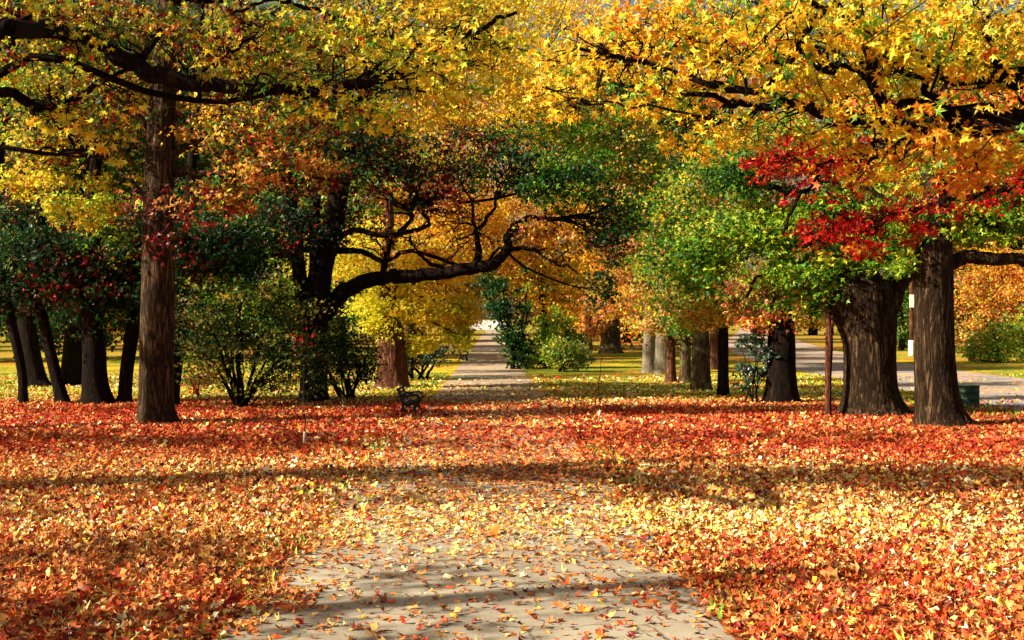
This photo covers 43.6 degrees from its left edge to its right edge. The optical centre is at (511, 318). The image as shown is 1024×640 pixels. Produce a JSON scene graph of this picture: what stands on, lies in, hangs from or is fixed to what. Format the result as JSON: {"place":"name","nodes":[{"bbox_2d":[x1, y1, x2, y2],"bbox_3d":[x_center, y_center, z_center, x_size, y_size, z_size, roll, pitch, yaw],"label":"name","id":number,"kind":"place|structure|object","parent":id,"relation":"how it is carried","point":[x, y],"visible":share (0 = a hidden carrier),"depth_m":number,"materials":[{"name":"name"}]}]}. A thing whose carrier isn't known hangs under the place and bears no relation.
{"place":"outdoors","nodes":[
{"label":"outdoors","id":0,"kind":"place"},
{"bbox_2d":[214,330,734,639],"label":"path","id":1,"kind":"structure","parent":0,"point":[484,361],"depth_m":14.09,"materials":[{"name":"concrete"}]},
{"bbox_2d":[472,320,506,329],"bbox_3d":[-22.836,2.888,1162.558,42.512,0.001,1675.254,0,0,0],"label":"road","id":2,"kind":"structure","parent":0,"point":[486,324],"depth_m":520.69,"materials":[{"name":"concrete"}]},
{"bbox_2d":[0,320,1023,639],"bbox_3d":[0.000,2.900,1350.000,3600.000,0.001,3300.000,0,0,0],"label":"ground","id":3,"kind":"structure","parent":0,"point":[628,362],"depth_m":35.32,"materials":[{"name":"green plant"}]},
{"bbox_2d":[0,39,30,357],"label":"evergreen tree","id":4,"kind":"object","parent":3,"relation":"on","point":[1,334],"visible":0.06,"depth_m":85.60,"materials":[{"name":"green plant"}]},
{"bbox_2d":[0,167,77,342],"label":"evergreen tree","id":5,"kind":"object","parent":3,"relation":"on","point":[37,318],"visible":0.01,"depth_m":150.66,"materials":[{"name":"green plant"}]},
{"bbox_2d":[0,0,103,402],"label":"dark tree","id":6,"kind":"object","parent":3,"relation":"on","point":[9,311],"visible":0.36,"depth_m":43.33,"materials":[{"name":"green plant"}]},
{"bbox_2d":[0,0,109,386],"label":"dark tree","id":7,"kind":"object","parent":3,"relation":"on","point":[36,372],"visible":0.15,"depth_m":54.46,"materials":[{"name":"green plant"}]},
{"bbox_2d":[0,64,145,349],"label":"evergreen tree","id":8,"kind":"object","parent":3,"relation":"on","point":[59,345],"visible":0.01,"depth_m":116.52,"materials":[{"name":"green plant"}]},
{"bbox_2d":[0,0,148,402],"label":"dark tree","id":9,"kind":"object","parent":3,"relation":"on","point":[60,392],"visible":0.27,"depth_m":43.31,"materials":[{"name":"green plant"}]},
{"bbox_2d":[7,0,188,385],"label":"dark tree","id":10,"kind":"object","parent":3,"relation":"on","point":[71,365],"visible":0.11,"depth_m":55.28,"materials":[{"name":"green plant"}]},
{"bbox_2d":[0,0,205,359],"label":"evergreen tree","id":11,"kind":"object","parent":3,"relation":"on","point":[58,337],"visible":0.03,"depth_m":90.67,"materials":[{"name":"green plant"}]},
{"bbox_2d":[1,0,208,404],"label":"dark tree","id":12,"kind":"object","parent":3,"relation":"on","point":[95,386],"visible":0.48,"depth_m":42.91,"materials":[{"name":"green plant"}]},
{"bbox_2d":[100,98,179,343],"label":"golden tree","id":13,"kind":"object","parent":3,"relation":"on","point":[123,333],"depth_m":149.17,"materials":[{"name":"yellow plant"}]},
{"bbox_2d":[45,0,256,403],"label":"dark tree","id":14,"kind":"object","parent":3,"relation":"on","point":[128,356],"visible":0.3,"depth_m":43.31,"materials":[{"name":"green plant"}]},
{"bbox_2d":[68,73,253,344],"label":"green tree","id":15,"kind":"object","parent":3,"relation":"on","point":[135,200],"visible":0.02,"depth_m":116.56,"materials":[{"name":"green plant"}]},
{"bbox_2d":[0,0,370,424],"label":"maple tree","id":16,"kind":"object","parent":3,"relation":"on","point":[156,400],"visible":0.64,"depth_m":34.99,"materials":[{"name":"yellow plant"}]},
{"bbox_2d":[58,0,318,359],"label":"evergreen tree","id":17,"kind":"object","parent":3,"relation":"on","point":[180,178],"visible":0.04,"depth_m":91.93,"materials":[{"name":"green plant"}]},
{"bbox_2d":[181,357,220,395],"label":"red sapling","id":18,"kind":"object","parent":3,"relation":"on","point":[195,389],"visible":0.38,"depth_m":46.97,"materials":[{"name":"green plant"}]},
{"bbox_2d":[128,119,288,340],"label":"green tree","id":19,"kind":"object","parent":3,"relation":"on","point":[214,178],"visible":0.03,"depth_m":147.75,"materials":[{"name":"green plant"}]},
{"bbox_2d":[94,0,333,404],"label":"dark tree","id":20,"kind":"object","parent":3,"relation":"on","point":[205,261],"visible":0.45,"depth_m":41.97,"materials":[{"name":"green plant"}]},
{"bbox_2d":[177,127,328,348],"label":"evergreen tree","id":21,"kind":"object","parent":3,"relation":"on","point":[275,143],"visible":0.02,"depth_m":123.05,"materials":[{"name":"green plant"}]},
{"bbox_2d":[174,270,354,406],"bbox_3d":[-8.395,0.683,41.327,6.616,4.556,4.058,0,0,0],"label":"tall shrub","id":22,"kind":"object","parent":3,"relation":"on","point":[239,395],"visible":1,"depth_m":41.13,"materials":[{"name":"green plant"}]},
{"bbox_2d":[0,0,573,187],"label":"overhanging maple","id":23,"kind":"object","parent":3,"relation":"on","point":[27,27],"visible":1,"depth_m":19.29,"materials":[{"name":"yellow plant"}]},
{"bbox_2d":[279,320,325,442],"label":"whip sapling","id":24,"kind":"object","parent":3,"relation":"on","point":[304,431],"visible":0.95,"depth_m":29.11,"materials":[{"name":"brown plant"}]},
{"bbox_2d":[180,0,444,362],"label":"green tree","id":25,"kind":"object","parent":3,"relation":"on","point":[379,211],"visible":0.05,"depth_m":79.14,"materials":[{"name":"green plant"}]},
{"bbox_2d":[230,21,396,347],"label":"evergreen tree","id":26,"kind":"object","parent":3,"relation":"on","point":[292,164],"visible":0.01,"depth_m":113.39,"materials":[{"name":"green plant"}]},
{"bbox_2d":[265,195,361,330],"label":"golden tree","id":27,"kind":"object","parent":3,"relation":"on","point":[290,273],"visible":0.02,"depth_m":216.74,"materials":[{"name":"yellow plant"}]},
{"bbox_2d":[239,59,400,320],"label":"evergreen tree","id":28,"kind":"object","parent":3,"relation":"on","point":[374,204],"visible":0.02,"depth_m":159.41,"materials":[{"name":"green plant"}]},
{"bbox_2d":[260,288,398,398],"bbox_3d":[-6.757,0.925,46.154,5.303,4.078,3.608,0,0,0],"label":"dark shrub","id":29,"kind":"object","parent":3,"relation":"on","point":[343,345],"visible":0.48,"depth_m":45.88,"materials":[{"name":"green plant"}]},
{"bbox_2d":[258,193,486,388],"bbox_3d":[-7.665,-1.176,60.408,8.065,8.376,20.182,0,0,-20],"label":"ginkgo tree","id":30,"kind":"object","parent":3,"relation":"on","point":[396,304],"visible":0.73,"depth_m":53.11,"materials":[{"name":"yellow plant"}]},
{"bbox_2d":[325,125,456,335],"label":"green tree","id":31,"kind":"object","parent":3,"relation":"on","point":[418,153],"visible":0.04,"depth_m":208.29,"materials":[{"name":"green plant"}]},
{"bbox_2d":[205,0,599,374],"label":"park tree","id":32,"kind":"object","parent":3,"relation":"on","point":[390,3],"visible":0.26,"depth_m":65.49,"materials":[{"name":"yellow plant"}]},
{"bbox_2d":[396,385,422,412],"bbox_3d":[-3.138,2.513,39.322,0.710,0.855,1.700,0,0,0],"label":"park bench","id":33,"kind":"object","parent":3,"relation":"on","point":[408,403],"visible":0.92,"depth_m":38.52,"materials":[{"name":"metal"}]},
{"bbox_2d":[347,105,482,340],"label":"golden tree","id":34,"kind":"object","parent":3,"relation":"on","point":[406,217],"visible":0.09,"depth_m":165.02,"materials":[{"name":"yellow plant"}]},
{"bbox_2d":[331,191,502,360],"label":"park tree","id":35,"kind":"object","parent":3,"relation":"on","point":[435,230],"visible":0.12,"depth_m":87.77,"materials":[{"name":"yellow plant"}]},
{"bbox_2d":[191,29,667,402],"bbox_3d":[-3.551,-3.570,44.445,17.928,13.163,6.239,0,0,0],"label":"spreading tree","id":36,"kind":"object","parent":3,"relation":"on","point":[324,239],"visible":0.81,"depth_m":44.09,"materials":[{"name":"green plant"}]},
{"bbox_2d":[405,334,457,379],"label":"dark evergreen","id":37,"kind":"object","parent":3,"relation":"on","point":[428,359],"visible":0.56,"depth_m":60.37,"materials":[{"name":"green plant"}]},
{"bbox_2d":[393,131,525,335],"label":"golden tree","id":38,"kind":"object","parent":3,"relation":"on","point":[476,322],"visible":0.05,"depth_m":219.13,"materials":[{"name":"yellow plant"}]},
{"bbox_2d":[457,349,468,360],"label":"park bench","id":39,"kind":"object","parent":3,"relation":"on","point":[465,356],"visible":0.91,"depth_m":87.29,"materials":[{"name":"metal"}]},
{"bbox_2d":[463,266,539,368],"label":"ivy column","id":40,"kind":"structure","parent":3,"relation":"on","point":[511,339],"depth_m":73.07,"materials":[{"name":"green plant"}]},
{"bbox_2d":[0,374,1023,639],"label":"fallen leaves","id":41,"kind":"object","parent":3,"relation":"on","point":[22,554],"visible":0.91,"depth_m":19.56,"materials":[{"name":"orange plant"}]},
{"bbox_2d":[415,120,632,329],"bbox_3d":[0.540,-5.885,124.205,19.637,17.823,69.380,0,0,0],"label":"park tree","id":42,"kind":"object","parent":3,"relation":"on","point":[544,294],"visible":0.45,"depth_m":94.53,"materials":[{"name":"orange plant"}]},
{"bbox_2d":[398,0,657,348],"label":"park tree","id":43,"kind":"object","parent":3,"relation":"on","point":[542,108],"visible":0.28,"depth_m":74.19,"materials":[{"name":"yellow plant"}]},
{"bbox_2d":[497,305,603,367],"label":"light green shrub","id":44,"kind":"object","parent":3,"relation":"on","point":[543,334],"visible":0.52,"depth_m":74.53,"materials":[{"name":"green plant"}]},
{"bbox_2d":[486,65,619,340],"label":"orange tree","id":45,"kind":"object","parent":3,"relation":"on","point":[569,314],"visible":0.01,"depth_m":162.53,"materials":[{"name":"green plant"}]},
{"bbox_2d":[532,334,600,371],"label":"round bush","id":46,"kind":"object","parent":3,"relation":"on","point":[563,357],"visible":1,"depth_m":69.33,"materials":[{"name":"green plant"}]},
{"bbox_2d":[567,245,621,350],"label":"park tree","id":47,"kind":"object","parent":3,"relation":"on","point":[590,319],"visible":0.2,"depth_m":113.84,"materials":[{"name":"orange plant"}]},
{"bbox_2d":[590,346,602,415],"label":"whip sapling","id":48,"kind":"object","parent":3,"relation":"on","point":[600,412],"visible":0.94,"depth_m":37.41,"materials":[{"name":"brown plant"}]},
{"bbox_2d":[551,247,654,352],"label":"park tree","id":49,"kind":"object","parent":3,"relation":"on","point":[608,332],"visible":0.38,"depth_m":106.41,"materials":[{"name":"orange plant"}]},
{"bbox_2d":[512,83,700,297],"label":"park tree","id":50,"kind":"object","parent":3,"relation":"on","point":[571,156],"visible":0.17,"depth_m":73.28,"materials":[{"name":"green plant"}]},
{"bbox_2d":[544,97,691,373],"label":"park tree","id":51,"kind":"object","parent":3,"relation":"on","point":[622,141],"visible":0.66,"depth_m":66.60,"materials":[{"name":"green plant"}]},
{"bbox_2d":[537,29,700,343],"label":"orange tree","id":52,"kind":"object","parent":3,"relation":"on","point":[628,338],"visible":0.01,"depth_m":148.72,"materials":[{"name":"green plant"}]},
{"bbox_2d":[578,221,674,372],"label":"park tree","id":53,"kind":"object","parent":3,"relation":"on","point":[648,355],"visible":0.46,"depth_m":67.94,"materials":[{"name":"orange plant"}]},
{"bbox_2d":[571,73,715,335],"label":"orange tree","id":54,"kind":"object","parent":3,"relation":"on","point":[631,221],"visible":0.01,"depth_m":203.31,"materials":[{"name":"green plant"}]},
{"bbox_2d":[538,4,755,350],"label":"evergreen tree","id":55,"kind":"object","parent":3,"relation":"on","point":[683,120],"visible":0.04,"depth_m":116.90,"materials":[{"name":"green plant"}]},
{"bbox_2d":[613,277,687,381],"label":"park tree","id":56,"kind":"object","parent":3,"relation":"on","point":[670,373],"visible":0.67,"depth_m":58.31,"materials":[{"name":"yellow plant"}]},
{"bbox_2d":[622,242,692,382],"bbox_3d":[7.033,-0.399,57.340,4.745,6.791,3.853,0,0,0],"label":"park tree","id":57,"kind":"object","parent":3,"relation":"on","point":[685,363],"visible":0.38,"depth_m":57.29,"materials":[{"name":"green plant"}]},
{"bbox_2d":[619,127,748,389],"bbox_3d":[7.135,-2.451,52.131,6.657,10.877,4.987,0,0,-27],"label":"park tree","id":58,"kind":"object","parent":3,"relation":"on","point":[700,372],"visible":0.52,"depth_m":52.01,"materials":[{"name":"green plant"}]},
{"bbox_2d":[636,66,756,330],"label":"orange tree","id":59,"kind":"object","parent":3,"relation":"on","point":[717,104],"visible":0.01,"depth_m":213.04,"materials":[{"name":"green plant"}]},
{"bbox_2d":[651,250,767,396],"bbox_3d":[7.428,0.009,47.475,4.579,5.940,4.179,0,0,0],"label":"park tree","id":60,"kind":"object","parent":3,"relation":"on","point":[718,320],"visible":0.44,"depth_m":47.48,"materials":[{"name":"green plant"}]},
{"bbox_2d":[710,262,756,368],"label":"park tree","id":61,"kind":"object","parent":3,"relation":"on","point":[714,349],"visible":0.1,"depth_m":72.97,"materials":[{"name":"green plant"}]},
{"bbox_2d":[729,326,780,402],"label":"magnolia sapling","id":62,"kind":"object","parent":3,"relation":"on","point":[755,342],"visible":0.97,"depth_m":43.68,"materials":[{"name":"green plant"}]},
{"bbox_2d":[705,225,824,403],"bbox_3d":[9.212,-0.330,43.863,5.374,6.607,3.832,0,0,0],"label":"park tree","id":63,"kind":"object","parent":3,"relation":"on","point":[781,384],"visible":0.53,"depth_m":43.38,"materials":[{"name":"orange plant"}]},
{"bbox_2d":[511,0,1023,209],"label":"overhanging sweetgum","id":64,"kind":"object","parent":3,"relation":"on","point":[874,73],"visible":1,"depth_m":12.73,"materials":[{"name":"yellow plant"}]},
{"bbox_2d":[636,31,920,416],"bbox_3d":[8.455,-2.795,38.495,9.575,11.630,5.960,0,0,0],"label":"oak tree","id":65,"kind":"object","parent":3,"relation":"on","point":[868,302],"visible":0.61,"depth_m":37.83,"materials":[{"name":"green plant"}]},
{"bbox_2d":[732,119,875,334],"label":"golden tree","id":66,"kind":"object","parent":3,"relation":"on","point":[812,328],"visible":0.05,"depth_m":221.29,"materials":[{"name":"yellow plant"}]},
{"bbox_2d":[807,241,855,414],"bbox_3d":[9.681,0.265,38.126,1.673,5.398,1.652,0,0,0],"label":"young tree","id":67,"kind":"object","parent":3,"relation":"on","point":[829,321],"visible":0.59,"depth_m":37.95,"materials":[{"name":"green plant"}]},
{"bbox_2d":[646,0,1023,217],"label":"park tree","id":68,"kind":"object","parent":3,"relation":"on","point":[969,2],"visible":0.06,"depth_m":69.20,"materials":[{"name":"yellow plant"}]},
{"bbox_2d":[792,190,909,350],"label":"park tree","id":69,"kind":"object","parent":3,"relation":"on","point":[902,323],"visible":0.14,"depth_m":114.77,"materials":[{"name":"green plant"}]},
{"bbox_2d":[724,64,1023,267],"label":"red maple","id":70,"kind":"object","parent":3,"relation":"on","point":[855,226],"visible":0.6,"depth_m":22.92,"materials":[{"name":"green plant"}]},
{"bbox_2d":[800,39,986,348],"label":"green tree","id":71,"kind":"object","parent":3,"relation":"on","point":[874,197],"visible":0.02,"depth_m":123.37,"materials":[{"name":"green plant"}]},
{"bbox_2d":[908,280,913,355],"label":"utility pole","id":72,"kind":"object","parent":3,"relation":"on","point":[911,326],"visible":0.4,"depth_m":99.28,"materials":[{"name":"white"}]},
{"bbox_2d":[863,123,959,275],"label":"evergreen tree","id":73,"kind":"object","parent":3,"relation":"on","point":[899,197],"depth_m":202.47,"materials":[{"name":"green plant"}]},
{"bbox_2d":[839,58,1023,428],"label":"oak tree","id":74,"kind":"object","parent":3,"relation":"on","point":[937,398],"visible":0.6,"depth_m":34.06,"materials":[{"name":"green plant"}]},
{"bbox_2d":[845,52,1020,341],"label":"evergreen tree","id":75,"kind":"object","parent":3,"relation":"on","point":[954,229],"visible":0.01,"depth_m":154.55,"materials":[{"name":"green plant"}]},
{"bbox_2d":[881,89,1023,341],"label":"orange tree","id":76,"kind":"object","parent":3,"relation":"on","point":[993,248],"visible":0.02,"depth_m":157.55,"materials":[{"name":"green plant"}]},
{"bbox_2d":[904,7,1023,344],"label":"orange tree","id":77,"kind":"object","parent":3,"relation":"on","point":[956,247],"visible":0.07,"depth_m":126.17,"materials":[{"name":"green plant"}]},
{"bbox_2d":[958,385,979,406],"bbox_3d":[15.027,2.555,42.182,0.764,0.690,0.764,0,0,0],"label":"litter bin","id":78,"kind":"object","parent":3,"relation":"on","point":[970,394],"visible":0.63,"depth_m":41.86,"materials":[{"name":"green metal"}]},
{"bbox_2d":[953,225,1023,351],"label":"park tree","id":79,"kind":"object","parent":3,"relation":"on","point":[1008,291],"visible":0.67,"depth_m":95.58,"materials":[{"name":"orange plant"}]},
{"bbox_2d":[955,319,1023,362],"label":"olive bush","id":80,"kind":"object","parent":3,"relation":"on","point":[992,347],"visible":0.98,"depth_m":83.54,"materials":[{"name":"green plant"}]},
{"bbox_2d":[988,303,1023,360],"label":"olive bush","id":81,"kind":"object","parent":3,"relation":"on","point":[1020,355],"visible":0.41,"depth_m":87.84,"materials":[{"name":"green plant"}]},
{"bbox_2d":[3,0,1023,319],"label":"sky","id":82,"kind":"structure","parent":0,"point":[632,2],"materials":[{"name":"white"}]},
{"bbox_2d":[728,327,1023,410],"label":"road","id":83,"kind":"structure","parent":0,"point":[810,358],"depth_m":65.99,"materials":[{"name":"grey asphalt"}]}
]}

